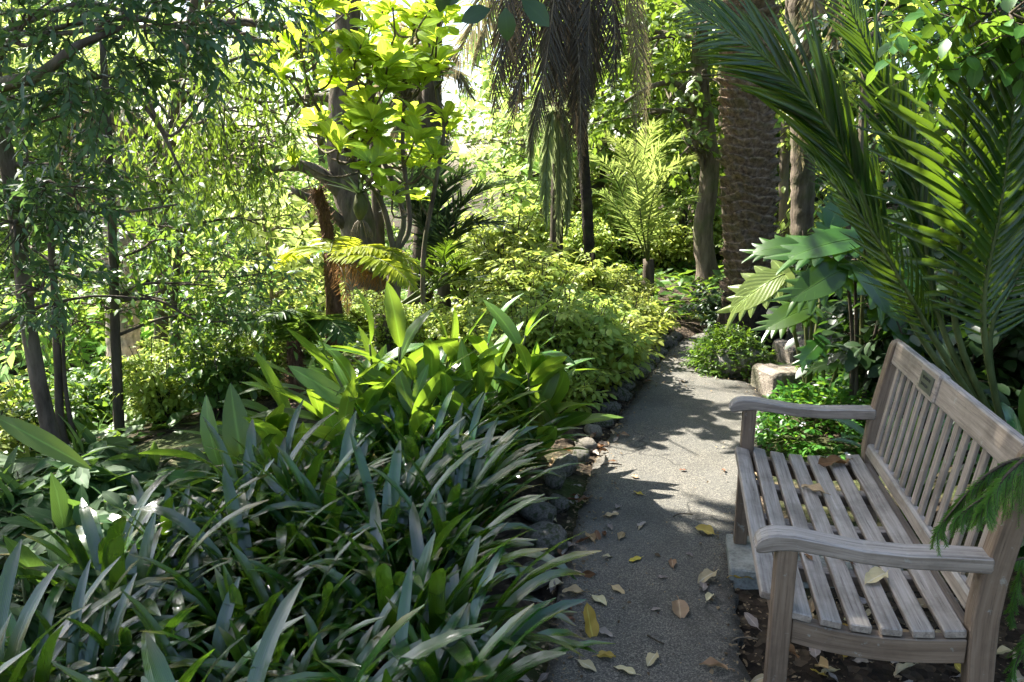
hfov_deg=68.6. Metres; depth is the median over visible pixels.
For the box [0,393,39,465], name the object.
slope shrub
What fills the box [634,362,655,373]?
edging rock
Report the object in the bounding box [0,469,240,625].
strap leaf plant
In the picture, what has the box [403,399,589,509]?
strap leaf plant
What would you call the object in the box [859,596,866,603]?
fallen leaf
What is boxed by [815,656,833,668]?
fallen leaf
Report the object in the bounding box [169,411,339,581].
strap leaf plant
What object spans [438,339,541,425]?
ginger plant
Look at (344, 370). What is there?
ginger plant
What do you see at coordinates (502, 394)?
ginger plant
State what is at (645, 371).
edging rock
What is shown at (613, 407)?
edging rock
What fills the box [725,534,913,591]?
concrete pad
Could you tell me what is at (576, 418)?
ginger plant
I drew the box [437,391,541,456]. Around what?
ginger plant
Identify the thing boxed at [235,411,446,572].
strap leaf plant
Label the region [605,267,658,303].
shrub
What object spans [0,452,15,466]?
understorey plant
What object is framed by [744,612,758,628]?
fallen leaf
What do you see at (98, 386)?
slope shrub
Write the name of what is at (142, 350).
slope shrub
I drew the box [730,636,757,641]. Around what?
fallen twig
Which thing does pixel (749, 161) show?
palm tree
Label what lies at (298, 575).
strap leaf plant
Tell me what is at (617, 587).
fallen leaf
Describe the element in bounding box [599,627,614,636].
fallen leaf
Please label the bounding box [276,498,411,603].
strap leaf plant
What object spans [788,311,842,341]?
stone block
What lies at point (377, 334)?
shrub
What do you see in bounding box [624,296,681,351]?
leafy tuft
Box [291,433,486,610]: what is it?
strap leaf plant
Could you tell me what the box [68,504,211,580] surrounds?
understorey plant
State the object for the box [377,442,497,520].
strap leaf plant
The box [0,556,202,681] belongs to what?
strap leaf plant
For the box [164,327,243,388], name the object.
slope shrub
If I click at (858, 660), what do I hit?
fallen leaf
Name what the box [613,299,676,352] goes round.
leafy tuft
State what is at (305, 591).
strap leaf plant
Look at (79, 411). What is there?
slope shrub
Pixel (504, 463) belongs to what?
strap leaf plant
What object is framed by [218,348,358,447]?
ginger plant
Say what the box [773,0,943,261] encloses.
thin tree
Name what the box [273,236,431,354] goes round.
tree fern
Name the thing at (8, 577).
strap leaf plant
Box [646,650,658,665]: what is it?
fallen leaf
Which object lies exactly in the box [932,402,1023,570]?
strap leaf plant
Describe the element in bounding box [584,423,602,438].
edging rock
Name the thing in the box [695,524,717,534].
fallen leaf
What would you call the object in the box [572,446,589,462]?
edging rock
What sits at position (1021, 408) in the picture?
strap leaf plant
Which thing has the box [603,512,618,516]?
fallen leaf
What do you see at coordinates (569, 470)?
edging rock
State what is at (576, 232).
shrub
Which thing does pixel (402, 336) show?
ginger plant
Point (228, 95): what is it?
distant tree
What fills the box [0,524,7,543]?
understorey plant
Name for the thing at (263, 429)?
ginger plant
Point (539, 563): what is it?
edging rock
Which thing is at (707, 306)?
bank shrub
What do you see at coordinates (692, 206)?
distant tree
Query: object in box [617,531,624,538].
fallen leaf
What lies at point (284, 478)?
strap leaf plant
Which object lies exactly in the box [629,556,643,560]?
fallen leaf
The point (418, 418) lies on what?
ginger plant
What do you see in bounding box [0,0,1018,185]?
sky
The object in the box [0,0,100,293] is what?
distant tree
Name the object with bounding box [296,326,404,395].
ginger plant
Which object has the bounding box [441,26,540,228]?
distant tree
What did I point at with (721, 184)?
thin tree
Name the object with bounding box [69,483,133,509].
understorey plant
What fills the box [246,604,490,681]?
strap leaf plant
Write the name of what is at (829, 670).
fallen leaf
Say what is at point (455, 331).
ginger plant
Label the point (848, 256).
bank shrub
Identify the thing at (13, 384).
slope shrub
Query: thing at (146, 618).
strap leaf plant
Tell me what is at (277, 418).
ginger plant
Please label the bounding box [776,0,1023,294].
leafy tree
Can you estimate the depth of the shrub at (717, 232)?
13.56 m
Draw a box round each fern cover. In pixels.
[677,320,778,383]
[686,307,712,326]
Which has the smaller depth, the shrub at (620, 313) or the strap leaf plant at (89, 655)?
the strap leaf plant at (89, 655)
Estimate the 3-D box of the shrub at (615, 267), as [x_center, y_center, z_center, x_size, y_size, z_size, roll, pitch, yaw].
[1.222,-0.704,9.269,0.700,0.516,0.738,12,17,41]
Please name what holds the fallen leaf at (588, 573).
on the path
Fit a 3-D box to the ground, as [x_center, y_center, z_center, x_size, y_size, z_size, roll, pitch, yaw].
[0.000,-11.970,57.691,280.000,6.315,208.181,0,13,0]
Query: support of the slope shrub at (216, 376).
on the ground
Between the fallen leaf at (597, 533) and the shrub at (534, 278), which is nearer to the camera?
the fallen leaf at (597, 533)
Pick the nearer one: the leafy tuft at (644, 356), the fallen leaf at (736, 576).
the fallen leaf at (736, 576)
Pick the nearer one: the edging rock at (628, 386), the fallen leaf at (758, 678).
the fallen leaf at (758, 678)
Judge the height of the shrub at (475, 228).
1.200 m
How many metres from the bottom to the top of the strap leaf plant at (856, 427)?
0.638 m
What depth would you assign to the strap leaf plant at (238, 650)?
1.95 m
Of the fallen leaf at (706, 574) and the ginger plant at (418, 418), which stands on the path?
the fallen leaf at (706, 574)
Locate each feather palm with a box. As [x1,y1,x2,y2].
[379,135,518,315]
[523,83,591,280]
[589,117,700,296]
[667,0,1023,518]
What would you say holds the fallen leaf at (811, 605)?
on the ground
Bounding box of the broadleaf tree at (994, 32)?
[866,0,1023,123]
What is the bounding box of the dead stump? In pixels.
[306,181,339,356]
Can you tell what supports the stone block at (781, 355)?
on the ground
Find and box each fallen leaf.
[518,675,533,681]
[537,672,548,681]
[547,578,562,588]
[562,584,589,592]
[573,658,595,670]
[578,495,590,501]
[582,570,594,577]
[583,602,599,637]
[585,532,595,541]
[592,595,606,605]
[592,650,615,657]
[594,530,600,539]
[599,441,609,446]
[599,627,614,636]
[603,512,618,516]
[610,584,624,593]
[614,665,639,674]
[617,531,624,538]
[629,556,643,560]
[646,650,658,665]
[668,558,676,566]
[672,595,688,618]
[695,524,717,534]
[697,568,718,583]
[699,581,707,590]
[699,656,733,669]
[705,592,713,600]
[727,575,754,579]
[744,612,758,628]
[751,674,763,681]
[789,644,799,657]
[801,483,830,494]
[804,553,812,560]
[808,597,814,611]
[809,647,820,662]
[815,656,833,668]
[818,455,852,466]
[818,666,839,673]
[826,668,837,681]
[853,657,871,662]
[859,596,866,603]
[865,566,889,583]
[893,662,915,675]
[917,598,927,607]
[954,663,960,672]
[996,645,1013,653]
[1011,670,1023,681]
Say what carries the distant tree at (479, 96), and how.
on the ground
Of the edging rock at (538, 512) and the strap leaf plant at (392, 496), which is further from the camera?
the edging rock at (538, 512)
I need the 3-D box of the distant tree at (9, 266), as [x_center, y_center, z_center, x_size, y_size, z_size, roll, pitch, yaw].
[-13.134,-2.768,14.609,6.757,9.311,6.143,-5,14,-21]
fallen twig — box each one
[647,634,663,644]
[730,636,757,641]
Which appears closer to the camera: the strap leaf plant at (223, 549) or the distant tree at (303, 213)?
the strap leaf plant at (223, 549)
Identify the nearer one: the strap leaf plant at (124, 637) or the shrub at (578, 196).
the strap leaf plant at (124, 637)
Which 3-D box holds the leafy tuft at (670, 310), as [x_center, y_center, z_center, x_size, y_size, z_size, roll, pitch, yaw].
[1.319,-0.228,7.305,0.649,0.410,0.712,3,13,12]
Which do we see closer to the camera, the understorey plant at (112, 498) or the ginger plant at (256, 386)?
the understorey plant at (112, 498)
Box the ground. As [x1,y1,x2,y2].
[0,134,1023,681]
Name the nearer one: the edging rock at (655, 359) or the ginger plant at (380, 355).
the ginger plant at (380, 355)
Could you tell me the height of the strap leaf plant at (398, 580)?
0.652 m
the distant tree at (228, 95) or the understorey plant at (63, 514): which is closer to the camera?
the understorey plant at (63, 514)
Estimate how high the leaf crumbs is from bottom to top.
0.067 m
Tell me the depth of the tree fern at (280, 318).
5.08 m
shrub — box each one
[0,369,84,450]
[0,371,112,455]
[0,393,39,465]
[51,350,135,425]
[97,327,217,423]
[109,326,206,410]
[159,332,279,418]
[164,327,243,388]
[190,306,310,394]
[249,304,328,365]
[341,287,404,341]
[357,302,443,353]
[405,214,524,307]
[408,294,450,341]
[420,292,514,354]
[434,211,511,263]
[449,236,544,310]
[450,192,583,282]
[461,285,606,373]
[469,248,595,317]
[494,204,568,257]
[499,281,657,390]
[513,181,609,237]
[546,247,640,305]
[548,211,624,268]
[550,290,641,354]
[579,191,669,263]
[597,263,630,294]
[597,290,663,335]
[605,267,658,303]
[626,210,713,271]
[626,288,662,305]
[681,198,723,262]
[682,277,723,330]
[715,238,723,262]
[766,209,1022,351]
[780,226,869,305]
[795,260,1023,446]
[883,170,1021,278]
[937,242,1023,383]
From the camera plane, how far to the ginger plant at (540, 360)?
3.95 m
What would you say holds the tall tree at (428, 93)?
on the ground
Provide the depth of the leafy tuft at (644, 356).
5.66 m
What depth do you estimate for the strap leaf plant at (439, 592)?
2.10 m
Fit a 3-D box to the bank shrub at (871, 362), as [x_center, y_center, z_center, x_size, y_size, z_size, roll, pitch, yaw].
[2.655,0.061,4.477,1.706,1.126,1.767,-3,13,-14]
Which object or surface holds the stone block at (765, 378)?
on the ground
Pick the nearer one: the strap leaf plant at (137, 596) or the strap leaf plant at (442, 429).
the strap leaf plant at (137, 596)
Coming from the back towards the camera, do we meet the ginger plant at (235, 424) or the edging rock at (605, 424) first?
the edging rock at (605, 424)
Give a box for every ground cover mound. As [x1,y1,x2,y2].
[755,375,892,459]
[793,349,859,385]
[813,368,933,435]
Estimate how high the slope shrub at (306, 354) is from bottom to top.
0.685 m
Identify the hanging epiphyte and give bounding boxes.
[317,166,400,238]
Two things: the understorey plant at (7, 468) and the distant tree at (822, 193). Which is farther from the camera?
the distant tree at (822, 193)
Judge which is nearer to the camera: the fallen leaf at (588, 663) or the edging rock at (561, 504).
the fallen leaf at (588, 663)
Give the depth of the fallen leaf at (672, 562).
3.09 m
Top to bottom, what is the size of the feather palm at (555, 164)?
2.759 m
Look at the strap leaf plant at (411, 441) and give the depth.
3.15 m
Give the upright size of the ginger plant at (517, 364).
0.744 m
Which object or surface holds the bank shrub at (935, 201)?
on the ground
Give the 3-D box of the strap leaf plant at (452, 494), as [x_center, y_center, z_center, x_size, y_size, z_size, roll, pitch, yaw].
[-0.180,0.639,2.925,0.750,0.657,0.659,7,15,29]
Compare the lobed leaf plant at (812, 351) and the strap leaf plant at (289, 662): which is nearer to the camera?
the strap leaf plant at (289, 662)
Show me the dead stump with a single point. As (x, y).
(322, 209)
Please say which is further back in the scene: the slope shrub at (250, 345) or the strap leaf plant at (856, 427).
the slope shrub at (250, 345)
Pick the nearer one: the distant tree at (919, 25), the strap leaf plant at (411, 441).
the strap leaf plant at (411, 441)
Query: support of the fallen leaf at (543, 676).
on the ground
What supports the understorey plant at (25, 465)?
on the ground
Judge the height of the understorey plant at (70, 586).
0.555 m
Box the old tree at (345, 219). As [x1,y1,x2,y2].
[59,0,384,342]
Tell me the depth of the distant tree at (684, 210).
14.36 m
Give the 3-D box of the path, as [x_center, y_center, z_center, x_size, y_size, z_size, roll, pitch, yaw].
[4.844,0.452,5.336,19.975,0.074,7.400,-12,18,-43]
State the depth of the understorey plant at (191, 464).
3.46 m
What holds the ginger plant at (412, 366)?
on the ground
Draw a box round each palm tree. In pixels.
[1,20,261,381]
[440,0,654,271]
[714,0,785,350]
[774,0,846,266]
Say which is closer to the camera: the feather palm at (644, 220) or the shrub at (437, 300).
the shrub at (437, 300)
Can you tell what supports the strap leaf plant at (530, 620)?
on the ground
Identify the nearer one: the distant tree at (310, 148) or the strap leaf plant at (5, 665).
the strap leaf plant at (5, 665)
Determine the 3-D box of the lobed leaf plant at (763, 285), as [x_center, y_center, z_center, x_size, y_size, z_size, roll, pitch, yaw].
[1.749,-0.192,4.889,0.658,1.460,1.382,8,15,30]
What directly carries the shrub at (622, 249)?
on the ground
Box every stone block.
[751,362,818,397]
[772,339,846,371]
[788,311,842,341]
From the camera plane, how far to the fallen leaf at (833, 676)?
2.41 m
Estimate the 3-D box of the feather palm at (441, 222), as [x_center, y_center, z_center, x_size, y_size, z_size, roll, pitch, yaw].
[-0.677,-1.020,7.596,1.516,2.235,1.004,12,17,42]
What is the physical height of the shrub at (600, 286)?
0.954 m
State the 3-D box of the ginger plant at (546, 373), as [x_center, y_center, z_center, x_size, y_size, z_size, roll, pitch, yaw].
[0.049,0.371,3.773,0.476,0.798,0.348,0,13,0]
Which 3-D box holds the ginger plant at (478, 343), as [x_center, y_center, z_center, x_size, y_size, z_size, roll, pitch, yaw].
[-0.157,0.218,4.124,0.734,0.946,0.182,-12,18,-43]
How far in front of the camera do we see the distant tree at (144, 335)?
13.06 m
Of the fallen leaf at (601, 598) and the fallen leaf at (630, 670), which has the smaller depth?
the fallen leaf at (630, 670)
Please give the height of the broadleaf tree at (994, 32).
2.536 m
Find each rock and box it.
[510,559,550,591]
[517,494,556,523]
[523,521,567,556]
[544,467,566,488]
[549,493,569,512]
[551,453,578,476]
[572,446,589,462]
[574,437,597,452]
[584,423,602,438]
[594,419,613,427]
[600,401,621,413]
[606,386,632,401]
[618,379,635,390]
[630,365,648,379]
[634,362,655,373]
[645,351,659,364]
[651,347,667,357]
[654,334,677,349]
[668,331,682,341]
[710,346,766,377]
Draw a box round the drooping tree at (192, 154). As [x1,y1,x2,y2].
[89,0,333,360]
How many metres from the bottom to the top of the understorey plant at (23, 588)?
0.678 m
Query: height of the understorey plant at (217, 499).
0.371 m
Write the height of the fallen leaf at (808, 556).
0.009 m
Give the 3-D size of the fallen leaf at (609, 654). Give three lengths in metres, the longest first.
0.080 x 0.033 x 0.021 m
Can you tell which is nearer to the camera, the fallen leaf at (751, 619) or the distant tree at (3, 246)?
the fallen leaf at (751, 619)
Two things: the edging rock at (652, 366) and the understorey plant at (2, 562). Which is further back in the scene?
the edging rock at (652, 366)
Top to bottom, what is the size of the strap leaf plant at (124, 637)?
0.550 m
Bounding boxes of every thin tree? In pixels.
[683,31,726,243]
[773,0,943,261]
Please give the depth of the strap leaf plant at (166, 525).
2.81 m
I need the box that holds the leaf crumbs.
[535,346,1022,681]
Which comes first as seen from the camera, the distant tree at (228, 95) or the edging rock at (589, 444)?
the edging rock at (589, 444)
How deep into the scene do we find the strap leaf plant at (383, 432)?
3.46 m
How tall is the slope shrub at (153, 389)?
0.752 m
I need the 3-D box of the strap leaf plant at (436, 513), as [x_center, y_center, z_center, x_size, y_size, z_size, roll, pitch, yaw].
[-0.199,0.740,2.633,0.791,0.588,0.732,-1,13,-4]
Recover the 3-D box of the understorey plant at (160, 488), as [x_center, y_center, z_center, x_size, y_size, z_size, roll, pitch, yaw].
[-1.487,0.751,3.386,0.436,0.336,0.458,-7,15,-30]
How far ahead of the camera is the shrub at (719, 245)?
12.02 m
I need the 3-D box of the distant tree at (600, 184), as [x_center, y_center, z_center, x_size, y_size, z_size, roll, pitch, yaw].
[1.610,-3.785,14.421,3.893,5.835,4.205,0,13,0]
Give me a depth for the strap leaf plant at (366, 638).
2.00 m
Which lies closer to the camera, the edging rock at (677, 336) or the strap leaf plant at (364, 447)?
the strap leaf plant at (364, 447)
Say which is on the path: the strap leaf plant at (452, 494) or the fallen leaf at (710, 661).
the fallen leaf at (710, 661)
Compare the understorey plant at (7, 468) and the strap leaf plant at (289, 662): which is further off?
the understorey plant at (7, 468)
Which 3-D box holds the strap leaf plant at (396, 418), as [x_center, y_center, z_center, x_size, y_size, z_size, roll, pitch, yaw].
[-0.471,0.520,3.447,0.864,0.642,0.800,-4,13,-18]
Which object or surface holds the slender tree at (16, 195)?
on the ground
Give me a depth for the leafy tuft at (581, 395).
4.83 m
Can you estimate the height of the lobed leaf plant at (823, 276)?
1.314 m
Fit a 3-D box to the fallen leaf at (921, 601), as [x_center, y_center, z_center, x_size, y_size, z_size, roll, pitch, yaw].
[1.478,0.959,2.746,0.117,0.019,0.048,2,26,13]
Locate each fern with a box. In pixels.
[226,308,361,401]
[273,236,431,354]
[929,455,1023,681]
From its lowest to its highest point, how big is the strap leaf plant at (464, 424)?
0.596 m
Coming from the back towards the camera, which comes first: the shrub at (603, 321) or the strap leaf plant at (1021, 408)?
the shrub at (603, 321)
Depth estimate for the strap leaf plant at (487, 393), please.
3.84 m
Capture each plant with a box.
[0,415,90,468]
[0,440,155,529]
[0,445,42,490]
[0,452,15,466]
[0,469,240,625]
[0,472,55,544]
[0,472,129,575]
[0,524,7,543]
[0,535,175,666]
[0,539,174,681]
[0,555,9,567]
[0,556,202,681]
[0,559,240,681]
[0,636,30,673]
[2,414,158,486]
[5,556,196,681]
[15,597,62,632]
[23,487,268,664]
[29,545,283,681]
[40,537,204,627]
[51,578,304,681]
[55,491,186,548]
[55,673,60,681]
[61,629,162,681]
[66,486,275,630]
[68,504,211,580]
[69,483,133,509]
[84,614,309,681]
[88,463,147,504]
[100,463,275,558]
[109,538,347,660]
[113,616,394,681]
[114,466,391,648]
[114,554,379,681]
[120,577,348,681]
[125,458,280,580]
[127,441,196,486]
[134,475,212,514]
[138,383,249,496]
[154,447,210,496]
[158,539,316,672]
[164,399,346,501]
[165,439,391,598]
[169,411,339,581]
[169,576,476,681]
[172,403,288,449]
[176,468,226,536]
[185,419,293,495]
[195,446,398,559]
[212,417,307,489]
[215,430,383,500]
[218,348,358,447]
[222,537,426,675]
[223,526,379,675]
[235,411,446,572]
[238,334,389,404]
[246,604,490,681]
[249,494,544,655]
[250,383,331,446]
[250,416,496,551]
[253,561,533,681]
[261,437,403,548]
[270,543,614,681]
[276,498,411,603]
[278,639,345,681]
[280,649,294,676]
[285,316,403,456]
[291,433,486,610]
[291,499,547,668]
[295,378,396,471]
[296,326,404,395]
[297,439,423,523]
[297,440,382,484]
[307,286,423,467]
[307,386,524,485]
[309,345,386,411]
[310,403,384,466]
[316,340,383,423]
[321,439,543,570]
[325,281,461,395]
[327,426,393,501]
[328,387,509,483]
[341,464,576,617]
[352,502,601,678]
[355,362,494,449]
[356,339,476,418]
[361,393,560,514]
[361,403,580,575]
[369,356,467,412]
[372,392,499,483]
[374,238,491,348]
[375,522,575,650]
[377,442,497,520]
[380,363,455,432]
[380,378,497,439]
[383,300,505,377]
[385,406,546,450]
[389,337,503,423]
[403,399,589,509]
[409,372,484,446]
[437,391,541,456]
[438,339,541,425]
[439,378,558,420]
[441,293,523,376]
[441,352,445,362]
[442,431,561,520]
[452,377,542,431]
[474,336,554,414]
[475,403,579,483]
[480,343,569,470]
[483,300,575,405]
[483,350,592,414]
[484,351,540,418]
[488,399,587,489]
[507,341,598,463]
[524,390,623,469]
[716,197,849,419]
[763,225,963,434]
[791,335,842,429]
[829,407,991,520]
[893,385,1023,483]
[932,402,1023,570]
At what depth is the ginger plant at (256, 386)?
4.04 m
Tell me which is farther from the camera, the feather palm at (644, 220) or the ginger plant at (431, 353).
the feather palm at (644, 220)
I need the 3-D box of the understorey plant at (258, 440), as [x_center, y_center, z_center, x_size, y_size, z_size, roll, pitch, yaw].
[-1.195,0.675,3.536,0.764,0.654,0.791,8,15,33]
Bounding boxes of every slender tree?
[0,0,339,456]
[0,204,166,444]
[5,40,314,434]
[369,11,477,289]
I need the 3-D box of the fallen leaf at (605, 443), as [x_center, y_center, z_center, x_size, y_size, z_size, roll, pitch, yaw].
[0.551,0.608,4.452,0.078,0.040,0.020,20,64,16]
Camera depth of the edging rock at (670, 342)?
6.98 m
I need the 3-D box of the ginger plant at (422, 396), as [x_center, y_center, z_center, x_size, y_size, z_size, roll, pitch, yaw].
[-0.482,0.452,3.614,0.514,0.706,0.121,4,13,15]
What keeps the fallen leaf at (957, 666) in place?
on the ground
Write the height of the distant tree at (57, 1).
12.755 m
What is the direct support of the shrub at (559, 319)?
on the ground
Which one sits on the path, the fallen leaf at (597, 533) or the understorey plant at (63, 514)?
the fallen leaf at (597, 533)
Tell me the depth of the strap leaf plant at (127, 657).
1.94 m
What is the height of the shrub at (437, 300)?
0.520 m
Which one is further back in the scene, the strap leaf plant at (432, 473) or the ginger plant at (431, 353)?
the ginger plant at (431, 353)
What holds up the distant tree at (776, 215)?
on the ground
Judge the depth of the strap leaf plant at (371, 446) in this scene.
3.22 m
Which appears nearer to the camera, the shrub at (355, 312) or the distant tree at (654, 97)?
the shrub at (355, 312)
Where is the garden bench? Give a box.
[728,339,1023,681]
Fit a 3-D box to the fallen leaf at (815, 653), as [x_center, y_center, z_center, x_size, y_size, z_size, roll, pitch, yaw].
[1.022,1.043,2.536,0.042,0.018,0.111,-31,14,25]
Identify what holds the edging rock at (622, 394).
on the ground
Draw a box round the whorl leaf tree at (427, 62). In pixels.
[253,0,471,352]
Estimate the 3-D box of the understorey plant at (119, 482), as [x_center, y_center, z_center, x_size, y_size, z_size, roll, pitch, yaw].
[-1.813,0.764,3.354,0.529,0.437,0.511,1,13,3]
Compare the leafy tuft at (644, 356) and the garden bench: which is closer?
the garden bench
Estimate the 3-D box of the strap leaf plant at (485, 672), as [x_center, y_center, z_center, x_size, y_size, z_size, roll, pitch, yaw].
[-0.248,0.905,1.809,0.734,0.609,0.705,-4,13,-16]
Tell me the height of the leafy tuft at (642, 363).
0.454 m
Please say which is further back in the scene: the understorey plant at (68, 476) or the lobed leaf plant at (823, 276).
the lobed leaf plant at (823, 276)
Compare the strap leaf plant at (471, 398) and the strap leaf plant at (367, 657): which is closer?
the strap leaf plant at (367, 657)
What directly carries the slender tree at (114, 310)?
on the ground
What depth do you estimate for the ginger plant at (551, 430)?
3.58 m
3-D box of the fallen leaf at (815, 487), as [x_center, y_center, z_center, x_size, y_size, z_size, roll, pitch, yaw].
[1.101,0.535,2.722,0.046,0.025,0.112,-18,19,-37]
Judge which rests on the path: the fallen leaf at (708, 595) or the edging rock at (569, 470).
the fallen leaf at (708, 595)
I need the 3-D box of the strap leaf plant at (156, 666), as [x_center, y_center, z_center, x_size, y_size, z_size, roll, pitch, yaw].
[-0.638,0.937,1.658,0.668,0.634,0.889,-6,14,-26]
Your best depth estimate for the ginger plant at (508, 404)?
3.90 m
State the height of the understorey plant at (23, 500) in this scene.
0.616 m
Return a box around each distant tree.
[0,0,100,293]
[0,0,138,301]
[0,0,171,301]
[0,183,151,363]
[0,198,45,337]
[0,279,188,401]
[12,232,287,400]
[15,0,242,319]
[72,198,324,348]
[111,0,315,276]
[139,144,346,352]
[173,151,386,340]
[201,0,411,314]
[267,0,451,292]
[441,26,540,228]
[447,0,656,257]
[451,0,675,220]
[495,0,694,252]
[517,0,717,227]
[594,2,820,224]
[598,1,790,260]
[641,0,904,245]
[684,0,1021,219]
[687,0,948,224]
[845,0,1023,167]
[890,2,1023,194]
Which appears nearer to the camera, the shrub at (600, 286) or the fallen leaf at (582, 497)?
the fallen leaf at (582, 497)
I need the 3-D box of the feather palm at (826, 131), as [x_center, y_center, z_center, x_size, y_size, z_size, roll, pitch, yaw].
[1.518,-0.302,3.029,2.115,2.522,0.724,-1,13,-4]
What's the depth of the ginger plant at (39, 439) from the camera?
2.63 m
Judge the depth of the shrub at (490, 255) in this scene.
7.60 m
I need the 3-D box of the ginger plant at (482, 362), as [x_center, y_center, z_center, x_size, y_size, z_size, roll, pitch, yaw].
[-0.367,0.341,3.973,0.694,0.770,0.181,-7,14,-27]
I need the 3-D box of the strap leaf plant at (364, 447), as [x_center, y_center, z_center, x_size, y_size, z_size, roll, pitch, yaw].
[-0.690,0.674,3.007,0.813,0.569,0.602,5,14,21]
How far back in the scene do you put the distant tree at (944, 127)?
11.04 m
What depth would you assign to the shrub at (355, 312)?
7.58 m
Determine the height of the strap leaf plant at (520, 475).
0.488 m
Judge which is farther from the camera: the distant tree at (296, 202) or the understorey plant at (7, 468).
the distant tree at (296, 202)
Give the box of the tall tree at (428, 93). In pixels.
[404,0,441,315]
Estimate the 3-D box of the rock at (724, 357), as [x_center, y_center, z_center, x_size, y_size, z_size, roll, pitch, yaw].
[1.815,0.176,6.049,0.422,0.279,0.298,-6,14,-24]
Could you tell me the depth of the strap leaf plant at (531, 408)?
3.71 m
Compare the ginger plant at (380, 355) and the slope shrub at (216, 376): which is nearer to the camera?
the ginger plant at (380, 355)
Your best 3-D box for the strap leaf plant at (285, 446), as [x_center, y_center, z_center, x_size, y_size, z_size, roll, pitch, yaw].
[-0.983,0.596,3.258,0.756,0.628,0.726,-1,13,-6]
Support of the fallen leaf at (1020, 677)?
on the ground
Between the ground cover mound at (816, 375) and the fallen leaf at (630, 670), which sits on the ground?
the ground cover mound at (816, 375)
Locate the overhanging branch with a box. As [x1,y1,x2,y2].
[435,0,548,40]
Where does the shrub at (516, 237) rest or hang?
on the ground
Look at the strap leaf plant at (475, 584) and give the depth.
2.33 m
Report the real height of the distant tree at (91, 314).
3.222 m
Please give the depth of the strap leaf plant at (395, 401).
3.52 m
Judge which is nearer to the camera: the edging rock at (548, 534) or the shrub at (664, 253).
the edging rock at (548, 534)
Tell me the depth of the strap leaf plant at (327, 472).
3.01 m
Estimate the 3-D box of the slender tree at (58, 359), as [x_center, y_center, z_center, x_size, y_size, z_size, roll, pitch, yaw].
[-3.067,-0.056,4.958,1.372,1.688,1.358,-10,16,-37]
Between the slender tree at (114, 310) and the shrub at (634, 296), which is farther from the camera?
the shrub at (634, 296)
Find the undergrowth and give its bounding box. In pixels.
[0,118,1021,466]
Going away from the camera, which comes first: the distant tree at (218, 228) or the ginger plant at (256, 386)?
the ginger plant at (256, 386)
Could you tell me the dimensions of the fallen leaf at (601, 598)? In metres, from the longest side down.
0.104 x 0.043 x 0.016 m
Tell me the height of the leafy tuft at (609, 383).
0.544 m
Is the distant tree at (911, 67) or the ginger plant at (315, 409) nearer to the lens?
the ginger plant at (315, 409)
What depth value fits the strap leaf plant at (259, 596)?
2.22 m
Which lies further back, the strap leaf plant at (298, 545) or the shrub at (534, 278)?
the shrub at (534, 278)
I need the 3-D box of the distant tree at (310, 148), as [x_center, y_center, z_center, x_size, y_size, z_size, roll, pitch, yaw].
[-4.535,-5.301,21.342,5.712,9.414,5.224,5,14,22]
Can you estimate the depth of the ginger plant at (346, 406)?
3.36 m
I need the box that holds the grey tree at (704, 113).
[559,0,725,281]
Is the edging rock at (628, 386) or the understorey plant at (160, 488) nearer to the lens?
the understorey plant at (160, 488)
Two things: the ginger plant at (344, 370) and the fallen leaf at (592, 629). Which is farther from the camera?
the ginger plant at (344, 370)
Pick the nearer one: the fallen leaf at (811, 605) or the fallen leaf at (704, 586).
the fallen leaf at (811, 605)
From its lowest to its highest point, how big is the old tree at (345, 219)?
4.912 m
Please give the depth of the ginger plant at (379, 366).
3.88 m
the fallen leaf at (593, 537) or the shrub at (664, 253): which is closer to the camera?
the fallen leaf at (593, 537)
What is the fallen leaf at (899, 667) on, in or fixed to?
on the ground
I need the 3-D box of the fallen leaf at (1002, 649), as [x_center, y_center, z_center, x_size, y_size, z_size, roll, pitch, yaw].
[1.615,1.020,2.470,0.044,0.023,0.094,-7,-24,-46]
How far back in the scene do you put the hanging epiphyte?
5.88 m
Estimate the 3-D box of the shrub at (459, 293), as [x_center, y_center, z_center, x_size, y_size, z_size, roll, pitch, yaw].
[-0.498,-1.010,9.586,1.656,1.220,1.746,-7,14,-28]
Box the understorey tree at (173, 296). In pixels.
[28,199,329,365]
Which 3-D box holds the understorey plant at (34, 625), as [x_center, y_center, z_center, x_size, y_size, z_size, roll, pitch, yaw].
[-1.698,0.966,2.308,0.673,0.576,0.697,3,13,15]
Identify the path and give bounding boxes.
[543,327,788,681]
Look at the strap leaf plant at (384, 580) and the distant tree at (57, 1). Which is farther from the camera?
the distant tree at (57, 1)
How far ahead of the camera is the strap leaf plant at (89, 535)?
2.39 m
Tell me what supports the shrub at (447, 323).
on the ground
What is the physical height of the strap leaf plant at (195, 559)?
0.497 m
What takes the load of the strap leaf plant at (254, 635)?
on the ground
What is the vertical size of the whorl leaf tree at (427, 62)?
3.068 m
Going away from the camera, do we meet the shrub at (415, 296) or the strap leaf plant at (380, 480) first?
the strap leaf plant at (380, 480)
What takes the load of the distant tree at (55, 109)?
on the ground
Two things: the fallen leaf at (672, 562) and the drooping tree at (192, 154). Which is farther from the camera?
the drooping tree at (192, 154)
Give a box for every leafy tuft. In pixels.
[559,362,616,413]
[572,329,643,392]
[595,326,664,383]
[612,322,658,369]
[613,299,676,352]
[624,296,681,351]
[639,298,680,334]
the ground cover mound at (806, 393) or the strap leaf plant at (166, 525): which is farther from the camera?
the ground cover mound at (806, 393)
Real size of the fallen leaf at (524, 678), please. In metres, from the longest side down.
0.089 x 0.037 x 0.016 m
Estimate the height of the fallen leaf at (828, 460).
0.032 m
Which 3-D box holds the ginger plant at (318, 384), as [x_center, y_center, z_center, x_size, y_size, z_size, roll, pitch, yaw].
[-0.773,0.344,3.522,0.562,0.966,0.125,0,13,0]
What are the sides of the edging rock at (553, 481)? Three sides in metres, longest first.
0.187 x 0.125 x 0.106 m
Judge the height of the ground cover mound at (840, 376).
0.498 m

